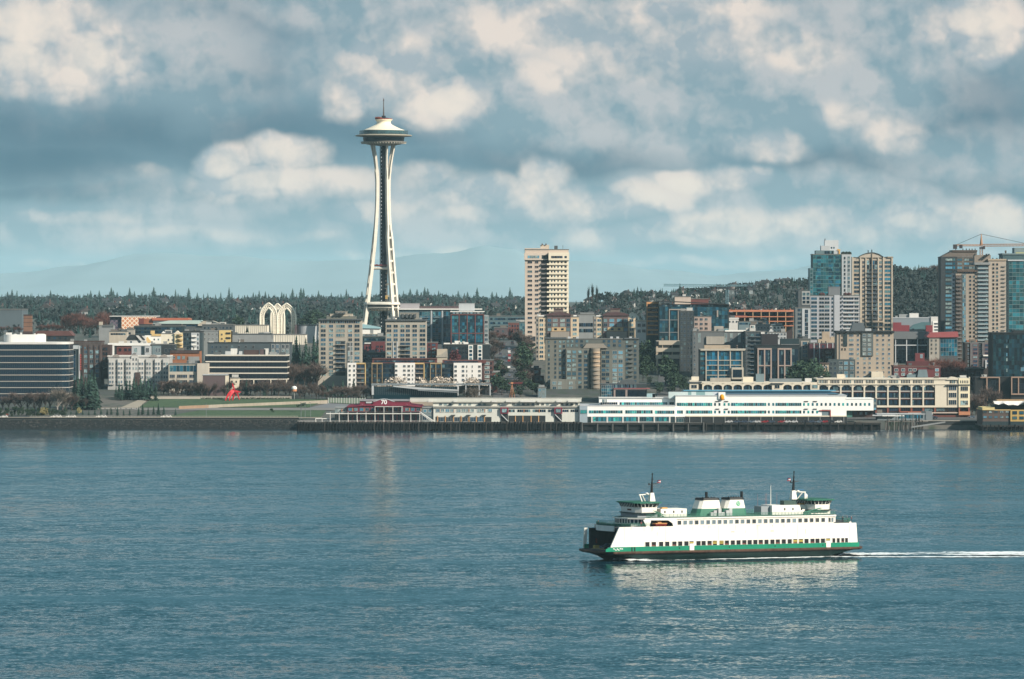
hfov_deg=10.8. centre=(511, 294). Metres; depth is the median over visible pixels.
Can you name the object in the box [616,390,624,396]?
window
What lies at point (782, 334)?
building
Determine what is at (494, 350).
bare tree
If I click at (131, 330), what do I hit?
building
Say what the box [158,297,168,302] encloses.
house
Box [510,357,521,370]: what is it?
bare tree
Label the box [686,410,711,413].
ribbon window
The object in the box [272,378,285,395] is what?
bare tree
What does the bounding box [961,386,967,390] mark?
window
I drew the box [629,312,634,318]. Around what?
satellite dish
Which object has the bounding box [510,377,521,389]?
bare tree
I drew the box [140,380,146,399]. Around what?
conifer tree
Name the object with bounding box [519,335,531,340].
bare tree
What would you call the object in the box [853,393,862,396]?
ribbon window
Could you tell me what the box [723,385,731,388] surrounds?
arched window
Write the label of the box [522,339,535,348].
bare tree
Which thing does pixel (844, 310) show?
ribbon window
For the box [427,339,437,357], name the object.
building
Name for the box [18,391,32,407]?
bare tree
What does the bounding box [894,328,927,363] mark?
building
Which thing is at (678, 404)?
ribbon window
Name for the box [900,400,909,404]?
ribbon window
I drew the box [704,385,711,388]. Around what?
ribbon window
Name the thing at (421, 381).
blossom tree
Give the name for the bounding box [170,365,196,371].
ribbon window
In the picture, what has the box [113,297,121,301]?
house
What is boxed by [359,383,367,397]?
bare tree
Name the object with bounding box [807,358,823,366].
evergreen tree
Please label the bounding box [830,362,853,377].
window
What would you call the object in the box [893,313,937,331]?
building
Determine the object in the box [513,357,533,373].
evergreen tree
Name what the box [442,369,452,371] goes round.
ribbon window
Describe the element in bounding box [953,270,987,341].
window
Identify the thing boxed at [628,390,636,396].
window
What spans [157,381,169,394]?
bare tree
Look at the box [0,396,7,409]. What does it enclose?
bare tree
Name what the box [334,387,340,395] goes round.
bare tree
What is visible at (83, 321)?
bare tree
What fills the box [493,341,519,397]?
street
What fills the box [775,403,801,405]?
ribbon window
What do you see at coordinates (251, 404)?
retaining wall
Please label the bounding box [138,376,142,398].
conifer tree
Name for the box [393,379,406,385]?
blossom tree
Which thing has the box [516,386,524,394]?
evergreen tree
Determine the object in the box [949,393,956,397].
window
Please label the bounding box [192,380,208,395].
bare tree
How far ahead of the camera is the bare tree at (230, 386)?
3423.01 m
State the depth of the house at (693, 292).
5733.79 m
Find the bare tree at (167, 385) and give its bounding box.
[163,380,173,394]
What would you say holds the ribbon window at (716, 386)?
in the building at (937, 396)
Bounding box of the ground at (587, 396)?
[0,276,991,428]
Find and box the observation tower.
[355,99,411,335]
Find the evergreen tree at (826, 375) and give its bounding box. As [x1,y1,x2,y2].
[815,371,831,377]
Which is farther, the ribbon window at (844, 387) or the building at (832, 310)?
the building at (832, 310)
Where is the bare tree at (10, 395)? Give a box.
[8,392,16,405]
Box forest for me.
[0,292,524,326]
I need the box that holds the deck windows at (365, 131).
[363,130,403,133]
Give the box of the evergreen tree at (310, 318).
[303,310,317,324]
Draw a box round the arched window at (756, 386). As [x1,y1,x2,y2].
[753,385,761,388]
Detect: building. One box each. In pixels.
[0,309,27,331]
[0,333,73,400]
[35,331,75,341]
[68,339,111,387]
[99,322,114,343]
[104,341,175,354]
[107,353,172,389]
[109,316,159,330]
[109,328,128,342]
[126,335,145,342]
[127,327,135,335]
[134,323,185,335]
[139,318,191,323]
[145,331,160,343]
[153,320,219,330]
[161,330,182,349]
[168,360,208,391]
[170,346,201,362]
[182,329,203,360]
[200,327,232,359]
[202,321,235,333]
[202,374,228,395]
[205,348,289,390]
[207,339,292,371]
[230,374,239,393]
[232,332,272,341]
[235,325,268,333]
[273,334,306,344]
[295,325,318,342]
[315,399,432,421]
[318,311,362,385]
[347,358,485,389]
[362,324,380,335]
[362,333,385,348]
[362,349,385,362]
[363,341,385,351]
[371,383,490,398]
[385,312,426,357]
[398,303,481,348]
[410,398,581,421]
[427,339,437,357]
[436,344,447,362]
[443,341,490,359]
[450,303,488,343]
[482,357,493,388]
[489,313,524,330]
[492,371,499,392]
[494,325,507,334]
[508,321,518,339]
[519,320,524,333]
[524,244,568,349]
[531,366,543,384]
[535,308,578,359]
[537,385,546,397]
[545,337,638,388]
[577,311,595,337]
[579,393,675,422]
[593,308,635,337]
[600,379,649,396]
[635,320,645,348]
[646,302,658,352]
[654,300,729,339]
[655,338,679,373]
[668,390,876,422]
[674,294,690,303]
[678,308,693,371]
[688,374,969,416]
[691,296,708,303]
[691,326,745,375]
[694,312,711,330]
[698,345,745,380]
[729,315,738,329]
[737,318,757,329]
[744,328,765,379]
[749,322,756,327]
[754,334,799,380]
[755,321,769,331]
[757,318,768,323]
[766,329,786,343]
[770,322,783,331]
[793,291,810,341]
[796,336,809,364]
[808,240,851,294]
[808,332,834,366]
[810,287,859,341]
[819,362,828,374]
[827,323,893,377]
[851,249,892,330]
[873,410,932,419]
[891,353,940,377]
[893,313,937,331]
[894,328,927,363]
[924,331,958,362]
[938,249,976,331]
[952,254,1005,360]
[962,339,987,375]
[965,364,983,389]
[972,374,1009,401]
[976,406,1010,424]
[988,330,1023,375]
[992,399,1023,424]
[998,248,1023,331]
[1008,376,1023,403]
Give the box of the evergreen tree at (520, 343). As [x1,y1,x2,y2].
[515,341,533,355]
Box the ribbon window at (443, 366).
[442,365,452,367]
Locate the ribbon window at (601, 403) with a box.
[600,402,617,404]
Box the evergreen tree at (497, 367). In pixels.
[494,363,504,376]
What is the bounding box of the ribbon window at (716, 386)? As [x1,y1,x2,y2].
[714,385,721,388]
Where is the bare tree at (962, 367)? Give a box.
[953,362,968,376]
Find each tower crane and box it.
[664,284,755,303]
[953,234,1023,254]
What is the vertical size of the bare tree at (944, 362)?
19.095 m
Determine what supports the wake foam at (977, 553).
on the water
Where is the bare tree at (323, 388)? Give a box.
[319,385,326,396]
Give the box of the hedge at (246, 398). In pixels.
[201,397,289,398]
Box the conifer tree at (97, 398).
[89,374,102,409]
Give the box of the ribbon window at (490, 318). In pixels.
[490,318,524,319]
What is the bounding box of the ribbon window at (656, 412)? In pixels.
[655,411,674,413]
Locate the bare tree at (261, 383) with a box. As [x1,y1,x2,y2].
[257,379,267,389]
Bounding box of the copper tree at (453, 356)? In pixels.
[449,349,460,359]
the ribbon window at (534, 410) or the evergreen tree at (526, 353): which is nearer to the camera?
the ribbon window at (534, 410)
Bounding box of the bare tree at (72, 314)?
[61,312,88,331]
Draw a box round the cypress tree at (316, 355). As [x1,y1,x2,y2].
[313,339,318,366]
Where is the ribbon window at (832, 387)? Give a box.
[830,386,839,389]
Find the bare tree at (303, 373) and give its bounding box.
[296,364,309,385]
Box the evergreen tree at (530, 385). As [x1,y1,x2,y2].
[528,382,535,393]
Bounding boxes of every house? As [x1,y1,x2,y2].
[39,302,53,309]
[78,306,89,314]
[106,301,118,309]
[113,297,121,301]
[122,299,132,307]
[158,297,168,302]
[162,304,177,311]
[227,298,241,306]
[252,302,265,310]
[418,298,432,305]
[489,301,499,308]
[507,298,517,308]
[583,296,591,305]
[599,305,609,313]
[621,289,631,294]
[671,291,678,299]
[687,290,698,295]
[710,287,716,295]
[717,285,725,292]
[725,297,738,305]
[729,281,737,289]
[729,287,734,294]
[746,287,752,293]
[752,304,762,309]
[759,284,767,289]
[760,279,768,287]
[773,278,781,287]
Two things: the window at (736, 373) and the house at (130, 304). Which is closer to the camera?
the window at (736, 373)
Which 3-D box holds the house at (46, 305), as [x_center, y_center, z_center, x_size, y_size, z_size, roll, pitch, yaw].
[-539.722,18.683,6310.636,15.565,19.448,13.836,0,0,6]
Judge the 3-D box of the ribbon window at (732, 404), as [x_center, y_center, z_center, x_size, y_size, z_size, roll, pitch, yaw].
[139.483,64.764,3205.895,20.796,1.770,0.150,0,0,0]
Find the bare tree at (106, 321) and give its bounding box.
[99,316,109,324]
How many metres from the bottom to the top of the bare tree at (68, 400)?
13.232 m
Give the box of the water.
[0,429,1023,678]
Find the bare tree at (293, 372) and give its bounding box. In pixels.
[288,366,300,382]
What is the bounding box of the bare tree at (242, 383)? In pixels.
[239,379,253,387]
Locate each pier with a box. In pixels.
[297,421,580,430]
[581,422,704,430]
[705,421,880,429]
[975,423,1023,430]
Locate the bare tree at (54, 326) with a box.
[48,322,59,330]
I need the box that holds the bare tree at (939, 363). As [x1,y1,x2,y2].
[926,358,946,367]
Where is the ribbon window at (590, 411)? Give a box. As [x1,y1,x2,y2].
[589,410,622,412]
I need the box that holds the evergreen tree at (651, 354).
[645,351,655,368]
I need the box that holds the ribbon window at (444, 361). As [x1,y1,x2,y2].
[444,361,477,362]
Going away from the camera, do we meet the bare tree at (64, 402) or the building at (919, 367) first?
the bare tree at (64, 402)
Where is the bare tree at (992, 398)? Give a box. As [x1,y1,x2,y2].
[982,388,1003,406]
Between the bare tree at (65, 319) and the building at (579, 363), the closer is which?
the building at (579, 363)
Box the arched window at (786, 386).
[783,385,791,388]
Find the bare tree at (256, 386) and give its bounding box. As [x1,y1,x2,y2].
[251,383,259,395]
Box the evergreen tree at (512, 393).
[509,389,516,397]
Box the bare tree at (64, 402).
[58,388,71,409]
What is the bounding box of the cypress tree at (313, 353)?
[310,337,315,364]
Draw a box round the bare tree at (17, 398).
[13,393,26,408]
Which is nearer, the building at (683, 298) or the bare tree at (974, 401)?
the bare tree at (974, 401)
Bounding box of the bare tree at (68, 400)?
[65,393,73,408]
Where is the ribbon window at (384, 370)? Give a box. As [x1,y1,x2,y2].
[383,369,394,371]
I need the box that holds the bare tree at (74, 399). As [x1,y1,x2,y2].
[65,392,78,410]
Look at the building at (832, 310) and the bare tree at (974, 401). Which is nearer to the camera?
the bare tree at (974, 401)
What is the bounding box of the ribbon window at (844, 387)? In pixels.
[842,386,851,389]
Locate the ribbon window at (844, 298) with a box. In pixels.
[843,297,852,299]
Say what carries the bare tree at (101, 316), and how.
on the ground at (587, 396)
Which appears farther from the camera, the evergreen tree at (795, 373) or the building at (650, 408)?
the evergreen tree at (795, 373)
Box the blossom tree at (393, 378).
[385,376,406,385]
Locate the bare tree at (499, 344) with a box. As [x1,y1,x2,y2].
[494,341,505,352]
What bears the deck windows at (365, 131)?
in the observation tower
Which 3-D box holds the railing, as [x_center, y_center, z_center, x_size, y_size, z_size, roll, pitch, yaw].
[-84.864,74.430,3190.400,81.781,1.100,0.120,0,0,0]
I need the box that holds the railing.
[298,420,436,421]
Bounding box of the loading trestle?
[882,414,944,429]
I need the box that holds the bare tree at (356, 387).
[348,385,359,395]
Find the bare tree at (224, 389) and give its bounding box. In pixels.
[219,385,228,395]
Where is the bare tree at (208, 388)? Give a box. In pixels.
[202,385,211,394]
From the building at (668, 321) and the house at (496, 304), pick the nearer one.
the building at (668, 321)
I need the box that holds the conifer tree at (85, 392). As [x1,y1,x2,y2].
[79,376,89,409]
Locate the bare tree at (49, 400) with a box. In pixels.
[46,391,55,408]
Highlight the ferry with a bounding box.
[579,471,861,560]
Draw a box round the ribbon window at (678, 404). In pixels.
[677,403,711,405]
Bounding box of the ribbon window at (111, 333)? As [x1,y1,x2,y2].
[111,333,125,334]
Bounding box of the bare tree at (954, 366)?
[941,357,960,371]
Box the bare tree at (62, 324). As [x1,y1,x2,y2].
[57,320,69,330]
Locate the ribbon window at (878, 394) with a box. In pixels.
[877,393,886,396]
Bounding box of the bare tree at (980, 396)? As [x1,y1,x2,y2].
[970,392,987,414]
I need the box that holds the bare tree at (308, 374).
[301,362,325,383]
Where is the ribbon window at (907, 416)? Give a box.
[899,415,922,417]
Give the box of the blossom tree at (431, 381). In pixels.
[420,380,440,385]
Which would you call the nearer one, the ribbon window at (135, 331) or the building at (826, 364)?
the building at (826, 364)
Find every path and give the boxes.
[123,399,146,406]
[134,408,334,409]
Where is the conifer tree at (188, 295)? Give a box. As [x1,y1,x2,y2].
[185,288,191,299]
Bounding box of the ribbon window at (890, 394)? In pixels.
[889,393,898,396]
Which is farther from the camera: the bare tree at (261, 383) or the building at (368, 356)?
the building at (368, 356)
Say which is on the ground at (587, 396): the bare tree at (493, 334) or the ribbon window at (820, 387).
the bare tree at (493, 334)
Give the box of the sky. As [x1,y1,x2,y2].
[0,0,1023,275]
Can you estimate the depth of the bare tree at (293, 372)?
3482.07 m
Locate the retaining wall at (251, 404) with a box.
[179,400,327,408]
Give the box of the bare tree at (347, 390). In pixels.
[342,386,351,397]
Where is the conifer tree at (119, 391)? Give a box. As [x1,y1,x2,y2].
[116,384,120,397]
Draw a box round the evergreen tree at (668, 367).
[660,363,680,385]
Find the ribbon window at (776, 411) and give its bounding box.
[775,410,801,413]
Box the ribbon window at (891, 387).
[889,386,898,389]
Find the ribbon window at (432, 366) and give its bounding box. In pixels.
[431,365,440,367]
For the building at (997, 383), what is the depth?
3400.00 m
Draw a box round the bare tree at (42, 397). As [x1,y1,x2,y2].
[29,390,48,409]
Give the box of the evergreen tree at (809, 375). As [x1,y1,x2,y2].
[800,368,816,380]
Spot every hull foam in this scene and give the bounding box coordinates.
[613,558,651,560]
[632,556,828,560]
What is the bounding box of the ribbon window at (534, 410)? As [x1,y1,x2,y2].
[533,409,545,411]
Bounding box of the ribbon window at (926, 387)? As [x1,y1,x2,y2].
[924,386,933,389]
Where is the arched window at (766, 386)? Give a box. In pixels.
[763,385,771,388]
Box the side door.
[826,541,830,546]
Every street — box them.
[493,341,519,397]
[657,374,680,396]
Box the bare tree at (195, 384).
[190,382,199,395]
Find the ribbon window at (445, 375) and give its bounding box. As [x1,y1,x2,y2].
[442,374,452,376]
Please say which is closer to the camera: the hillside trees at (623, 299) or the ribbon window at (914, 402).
the ribbon window at (914, 402)
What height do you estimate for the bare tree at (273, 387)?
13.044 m
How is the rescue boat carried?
hanging from the ferry
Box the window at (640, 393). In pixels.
[637,390,646,396]
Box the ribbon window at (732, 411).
[731,410,765,413]
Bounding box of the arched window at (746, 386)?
[743,385,751,388]
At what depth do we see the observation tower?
4072.88 m
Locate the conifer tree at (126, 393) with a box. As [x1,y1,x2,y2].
[123,380,130,399]
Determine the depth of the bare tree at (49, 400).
3318.48 m
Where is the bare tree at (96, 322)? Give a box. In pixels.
[90,318,104,333]
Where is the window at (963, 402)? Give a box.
[961,400,967,404]
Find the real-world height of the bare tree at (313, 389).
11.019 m
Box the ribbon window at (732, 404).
[731,403,765,405]
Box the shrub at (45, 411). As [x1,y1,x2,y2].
[39,407,48,415]
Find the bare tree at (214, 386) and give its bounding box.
[209,382,217,392]
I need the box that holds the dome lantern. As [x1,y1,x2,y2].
[292,386,296,398]
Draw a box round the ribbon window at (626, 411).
[625,410,652,413]
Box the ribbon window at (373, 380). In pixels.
[372,379,381,381]
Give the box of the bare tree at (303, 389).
[298,386,308,398]
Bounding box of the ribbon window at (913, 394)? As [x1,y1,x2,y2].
[912,393,921,396]
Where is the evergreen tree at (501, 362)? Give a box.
[497,359,509,373]
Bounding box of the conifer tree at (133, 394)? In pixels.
[129,378,138,399]
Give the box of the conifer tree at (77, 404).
[73,375,83,408]
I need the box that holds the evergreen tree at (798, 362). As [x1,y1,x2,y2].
[787,360,804,376]
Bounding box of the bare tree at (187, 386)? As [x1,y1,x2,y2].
[183,383,190,395]
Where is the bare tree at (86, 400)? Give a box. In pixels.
[80,398,94,409]
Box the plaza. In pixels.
[309,403,348,407]
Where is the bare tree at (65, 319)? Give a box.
[58,316,80,330]
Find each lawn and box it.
[141,399,327,406]
[171,410,325,416]
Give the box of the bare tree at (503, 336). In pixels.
[498,333,507,340]
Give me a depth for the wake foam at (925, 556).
1655.65 m
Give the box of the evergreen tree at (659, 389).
[653,382,664,394]
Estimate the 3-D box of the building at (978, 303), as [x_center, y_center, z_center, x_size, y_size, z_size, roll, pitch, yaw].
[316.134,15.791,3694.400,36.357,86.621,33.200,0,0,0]
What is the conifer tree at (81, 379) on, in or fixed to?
on the ground at (587, 396)
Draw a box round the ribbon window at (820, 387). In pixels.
[819,386,827,389]
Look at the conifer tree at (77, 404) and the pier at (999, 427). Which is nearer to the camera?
the pier at (999, 427)
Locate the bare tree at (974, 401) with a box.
[970,397,981,414]
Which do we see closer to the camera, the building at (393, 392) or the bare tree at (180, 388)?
the building at (393, 392)
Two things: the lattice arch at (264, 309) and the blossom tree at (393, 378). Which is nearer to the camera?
the blossom tree at (393, 378)
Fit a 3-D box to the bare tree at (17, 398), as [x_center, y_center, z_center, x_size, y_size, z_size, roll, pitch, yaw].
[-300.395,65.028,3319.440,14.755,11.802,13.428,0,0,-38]
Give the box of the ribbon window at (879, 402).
[877,400,886,404]
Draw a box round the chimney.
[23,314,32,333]
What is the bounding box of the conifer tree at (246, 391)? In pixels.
[244,379,248,394]
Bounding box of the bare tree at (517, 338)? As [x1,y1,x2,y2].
[512,334,520,344]
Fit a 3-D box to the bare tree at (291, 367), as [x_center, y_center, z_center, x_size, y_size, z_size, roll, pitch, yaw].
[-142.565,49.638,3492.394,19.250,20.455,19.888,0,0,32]
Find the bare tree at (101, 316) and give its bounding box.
[89,310,109,325]
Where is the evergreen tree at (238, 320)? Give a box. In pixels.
[232,315,244,324]
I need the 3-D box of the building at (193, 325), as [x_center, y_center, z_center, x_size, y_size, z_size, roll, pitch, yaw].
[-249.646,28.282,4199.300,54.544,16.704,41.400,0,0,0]
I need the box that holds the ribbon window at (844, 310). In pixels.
[843,309,852,311]
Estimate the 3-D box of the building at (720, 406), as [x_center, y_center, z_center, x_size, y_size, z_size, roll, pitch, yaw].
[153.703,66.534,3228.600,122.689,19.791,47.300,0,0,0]
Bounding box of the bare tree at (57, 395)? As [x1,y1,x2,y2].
[46,386,70,409]
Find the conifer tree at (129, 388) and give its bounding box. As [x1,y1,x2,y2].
[128,381,130,397]
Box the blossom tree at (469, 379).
[463,377,477,396]
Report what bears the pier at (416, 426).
in the water
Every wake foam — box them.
[831,556,1023,556]
[841,551,1023,554]
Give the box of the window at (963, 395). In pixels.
[961,393,967,397]
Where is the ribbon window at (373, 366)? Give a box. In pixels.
[372,365,381,367]
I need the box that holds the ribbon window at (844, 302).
[843,301,852,303]
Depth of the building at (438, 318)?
3819.84 m
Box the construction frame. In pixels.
[729,308,793,338]
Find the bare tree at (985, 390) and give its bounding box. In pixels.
[979,385,1001,405]
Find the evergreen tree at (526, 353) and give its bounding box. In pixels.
[513,349,532,364]
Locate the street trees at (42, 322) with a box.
[0,319,792,337]
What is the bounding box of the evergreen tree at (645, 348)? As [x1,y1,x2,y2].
[639,340,652,363]
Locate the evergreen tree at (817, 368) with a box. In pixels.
[800,363,827,377]
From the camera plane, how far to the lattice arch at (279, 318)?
4122.54 m
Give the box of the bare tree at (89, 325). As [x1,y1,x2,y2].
[85,322,95,329]
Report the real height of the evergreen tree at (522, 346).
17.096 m
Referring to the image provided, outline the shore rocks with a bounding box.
[0,419,316,428]
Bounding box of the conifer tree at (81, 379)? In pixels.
[79,372,83,405]
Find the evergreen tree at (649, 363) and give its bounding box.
[640,355,656,376]
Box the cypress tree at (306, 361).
[302,338,309,376]
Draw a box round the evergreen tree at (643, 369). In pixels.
[639,361,650,380]
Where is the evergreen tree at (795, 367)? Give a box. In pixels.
[783,362,803,378]
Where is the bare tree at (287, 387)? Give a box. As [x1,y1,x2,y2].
[279,381,292,395]
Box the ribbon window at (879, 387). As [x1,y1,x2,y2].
[877,386,886,389]
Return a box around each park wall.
[65,407,137,408]
[151,396,291,398]
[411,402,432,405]
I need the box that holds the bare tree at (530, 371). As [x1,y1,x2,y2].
[521,366,539,383]
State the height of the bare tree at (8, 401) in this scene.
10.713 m
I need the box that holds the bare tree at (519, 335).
[510,330,524,339]
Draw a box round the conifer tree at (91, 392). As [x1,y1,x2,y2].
[86,370,97,409]
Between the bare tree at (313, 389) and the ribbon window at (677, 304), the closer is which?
the bare tree at (313, 389)
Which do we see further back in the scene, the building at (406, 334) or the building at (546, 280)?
the building at (546, 280)
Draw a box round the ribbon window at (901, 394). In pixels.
[900,393,909,396]
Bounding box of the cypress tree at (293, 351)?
[290,343,294,365]
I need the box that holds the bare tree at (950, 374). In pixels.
[944,367,960,377]
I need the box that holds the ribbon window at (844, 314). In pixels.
[843,313,852,315]
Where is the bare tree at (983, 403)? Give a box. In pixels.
[977,394,988,405]
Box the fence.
[328,398,364,403]
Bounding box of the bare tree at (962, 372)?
[948,368,965,377]
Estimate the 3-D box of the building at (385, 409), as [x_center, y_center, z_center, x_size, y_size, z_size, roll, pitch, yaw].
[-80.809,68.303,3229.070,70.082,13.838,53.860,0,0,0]
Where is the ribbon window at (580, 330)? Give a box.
[579,329,592,331]
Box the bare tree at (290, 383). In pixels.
[287,380,298,395]
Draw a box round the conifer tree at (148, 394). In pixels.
[144,377,152,399]
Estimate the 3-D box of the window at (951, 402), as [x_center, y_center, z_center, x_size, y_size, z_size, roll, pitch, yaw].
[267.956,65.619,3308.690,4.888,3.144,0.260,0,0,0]
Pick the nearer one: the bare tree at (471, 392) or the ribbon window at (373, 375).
the bare tree at (471, 392)
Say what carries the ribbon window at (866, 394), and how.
in the building at (937, 396)
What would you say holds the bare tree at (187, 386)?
on the ground at (587, 396)
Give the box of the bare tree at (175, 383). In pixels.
[169,378,181,395]
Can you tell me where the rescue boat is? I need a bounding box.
[652,521,667,525]
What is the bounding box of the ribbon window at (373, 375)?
[372,374,381,376]
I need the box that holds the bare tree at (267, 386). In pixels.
[260,380,271,394]
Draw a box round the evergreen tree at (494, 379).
[490,372,501,392]
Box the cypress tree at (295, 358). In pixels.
[290,336,304,378]
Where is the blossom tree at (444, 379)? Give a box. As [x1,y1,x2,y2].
[434,377,453,385]
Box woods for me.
[893,264,937,316]
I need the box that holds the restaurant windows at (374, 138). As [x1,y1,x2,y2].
[363,136,404,140]
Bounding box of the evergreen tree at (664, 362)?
[656,355,674,383]
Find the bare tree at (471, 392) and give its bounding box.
[462,385,483,397]
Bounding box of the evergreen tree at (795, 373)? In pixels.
[789,369,813,380]
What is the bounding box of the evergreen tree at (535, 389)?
[532,383,540,395]
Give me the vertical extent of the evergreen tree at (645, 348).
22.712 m
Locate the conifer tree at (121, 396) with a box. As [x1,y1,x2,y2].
[119,385,124,399]
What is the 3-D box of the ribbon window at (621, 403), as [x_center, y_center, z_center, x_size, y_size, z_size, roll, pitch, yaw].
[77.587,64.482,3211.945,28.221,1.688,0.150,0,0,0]
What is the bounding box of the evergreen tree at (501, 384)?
[495,377,511,394]
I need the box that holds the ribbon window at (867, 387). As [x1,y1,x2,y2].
[865,386,874,389]
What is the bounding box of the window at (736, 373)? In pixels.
[733,370,741,376]
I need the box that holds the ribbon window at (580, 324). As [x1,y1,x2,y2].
[579,323,592,326]
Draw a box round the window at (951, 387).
[949,385,956,389]
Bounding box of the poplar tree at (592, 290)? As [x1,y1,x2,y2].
[591,284,593,301]
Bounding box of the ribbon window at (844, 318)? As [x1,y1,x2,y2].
[843,317,852,319]
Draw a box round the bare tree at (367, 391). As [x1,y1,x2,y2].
[361,386,371,396]
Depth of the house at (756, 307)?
5307.71 m
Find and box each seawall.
[0,417,298,418]
[920,420,976,424]
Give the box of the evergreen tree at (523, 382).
[513,371,528,386]
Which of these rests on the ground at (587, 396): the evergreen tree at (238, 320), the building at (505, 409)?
the evergreen tree at (238, 320)
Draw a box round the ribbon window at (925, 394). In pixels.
[924,393,933,396]
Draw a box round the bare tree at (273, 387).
[269,379,277,395]
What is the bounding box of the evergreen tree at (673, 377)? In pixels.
[667,372,679,383]
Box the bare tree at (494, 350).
[488,343,501,358]
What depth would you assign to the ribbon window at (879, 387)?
3309.97 m
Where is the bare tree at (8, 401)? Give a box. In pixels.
[1,395,12,407]
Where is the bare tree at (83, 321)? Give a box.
[73,315,92,333]
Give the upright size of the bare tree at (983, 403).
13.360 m
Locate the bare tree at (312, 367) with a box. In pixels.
[304,361,329,385]
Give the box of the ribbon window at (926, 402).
[924,400,933,404]
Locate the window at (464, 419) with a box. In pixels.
[462,417,467,421]
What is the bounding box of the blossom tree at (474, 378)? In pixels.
[467,377,479,385]
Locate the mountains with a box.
[0,246,919,301]
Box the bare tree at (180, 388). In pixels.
[170,383,183,395]
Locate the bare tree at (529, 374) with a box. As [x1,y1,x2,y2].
[520,368,533,387]
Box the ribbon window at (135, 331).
[135,331,181,332]
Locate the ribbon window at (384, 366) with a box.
[383,365,394,367]
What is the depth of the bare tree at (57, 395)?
3303.71 m
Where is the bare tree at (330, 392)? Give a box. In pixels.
[327,389,334,397]
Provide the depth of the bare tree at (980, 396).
3340.71 m
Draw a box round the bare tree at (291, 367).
[289,363,301,381]
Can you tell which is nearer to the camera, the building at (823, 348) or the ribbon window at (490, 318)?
the building at (823, 348)
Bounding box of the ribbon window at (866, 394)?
[865,393,874,396]
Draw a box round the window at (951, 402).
[949,400,956,404]
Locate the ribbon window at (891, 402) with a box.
[889,400,898,404]
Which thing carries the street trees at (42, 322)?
on the ground at (587, 396)
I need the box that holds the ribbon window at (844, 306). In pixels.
[843,305,852,307]
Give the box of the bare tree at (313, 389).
[310,385,320,399]
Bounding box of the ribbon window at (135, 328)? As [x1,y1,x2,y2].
[135,328,181,328]
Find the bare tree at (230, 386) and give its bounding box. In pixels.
[221,378,235,395]
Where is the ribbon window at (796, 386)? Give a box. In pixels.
[793,385,801,388]
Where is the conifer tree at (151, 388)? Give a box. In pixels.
[150,379,154,395]
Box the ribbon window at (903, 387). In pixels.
[900,386,909,389]
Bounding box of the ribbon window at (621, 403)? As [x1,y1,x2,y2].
[620,402,666,404]
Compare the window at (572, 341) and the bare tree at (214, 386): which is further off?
the window at (572, 341)
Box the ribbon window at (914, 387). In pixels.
[912,386,921,389]
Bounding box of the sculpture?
[225,383,239,400]
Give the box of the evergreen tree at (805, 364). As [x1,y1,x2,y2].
[798,362,814,376]
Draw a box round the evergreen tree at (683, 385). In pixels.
[678,376,688,389]
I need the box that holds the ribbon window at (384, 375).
[383,374,394,376]
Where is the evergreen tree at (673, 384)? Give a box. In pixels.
[666,379,678,391]
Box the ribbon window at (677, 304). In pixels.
[662,304,723,305]
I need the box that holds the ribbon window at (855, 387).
[853,386,862,389]
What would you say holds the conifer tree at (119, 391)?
on the ground at (587, 396)
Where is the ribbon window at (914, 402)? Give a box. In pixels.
[912,400,921,404]
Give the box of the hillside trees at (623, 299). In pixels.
[569,265,900,324]
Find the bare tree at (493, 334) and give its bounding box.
[489,329,496,340]
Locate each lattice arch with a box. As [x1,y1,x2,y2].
[259,303,277,333]
[270,303,284,333]
[277,303,296,333]
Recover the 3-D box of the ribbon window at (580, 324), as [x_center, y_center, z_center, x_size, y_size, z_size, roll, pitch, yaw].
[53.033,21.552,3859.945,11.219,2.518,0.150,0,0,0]
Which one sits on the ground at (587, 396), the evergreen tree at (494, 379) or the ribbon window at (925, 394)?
the evergreen tree at (494, 379)
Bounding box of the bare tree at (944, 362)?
[935,356,957,377]
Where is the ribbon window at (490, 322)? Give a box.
[490,322,507,323]
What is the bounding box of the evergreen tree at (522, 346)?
[516,344,536,362]
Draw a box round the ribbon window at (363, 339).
[362,338,384,340]
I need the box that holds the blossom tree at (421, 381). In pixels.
[414,377,425,385]
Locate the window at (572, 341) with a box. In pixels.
[567,340,636,382]
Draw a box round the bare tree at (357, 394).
[354,391,362,397]
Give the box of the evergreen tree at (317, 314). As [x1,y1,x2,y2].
[305,309,322,324]
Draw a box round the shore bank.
[0,420,297,428]
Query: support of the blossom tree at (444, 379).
on the ground at (587, 396)
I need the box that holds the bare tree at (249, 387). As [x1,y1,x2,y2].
[247,384,255,395]
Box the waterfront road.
[847,415,976,419]
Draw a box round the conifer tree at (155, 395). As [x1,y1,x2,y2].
[153,382,158,400]
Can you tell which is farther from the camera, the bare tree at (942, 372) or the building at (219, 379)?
the bare tree at (942, 372)
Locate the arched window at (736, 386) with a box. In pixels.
[733,385,741,388]
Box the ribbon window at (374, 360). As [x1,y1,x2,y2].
[374,360,434,361]
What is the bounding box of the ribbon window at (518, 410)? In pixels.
[517,409,530,411]
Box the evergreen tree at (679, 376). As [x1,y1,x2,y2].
[676,374,688,390]
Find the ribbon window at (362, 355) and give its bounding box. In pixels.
[362,355,384,356]
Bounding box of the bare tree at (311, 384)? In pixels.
[307,381,317,396]
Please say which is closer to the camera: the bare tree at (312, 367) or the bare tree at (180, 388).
the bare tree at (180, 388)
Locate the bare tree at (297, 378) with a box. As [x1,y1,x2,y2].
[292,362,307,383]
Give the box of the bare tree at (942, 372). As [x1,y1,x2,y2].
[940,366,951,377]
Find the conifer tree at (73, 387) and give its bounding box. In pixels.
[69,379,75,407]
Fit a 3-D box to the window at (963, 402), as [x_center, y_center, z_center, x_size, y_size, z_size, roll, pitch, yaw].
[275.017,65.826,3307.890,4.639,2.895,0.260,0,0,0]
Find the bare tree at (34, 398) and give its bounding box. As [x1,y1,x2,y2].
[25,393,40,407]

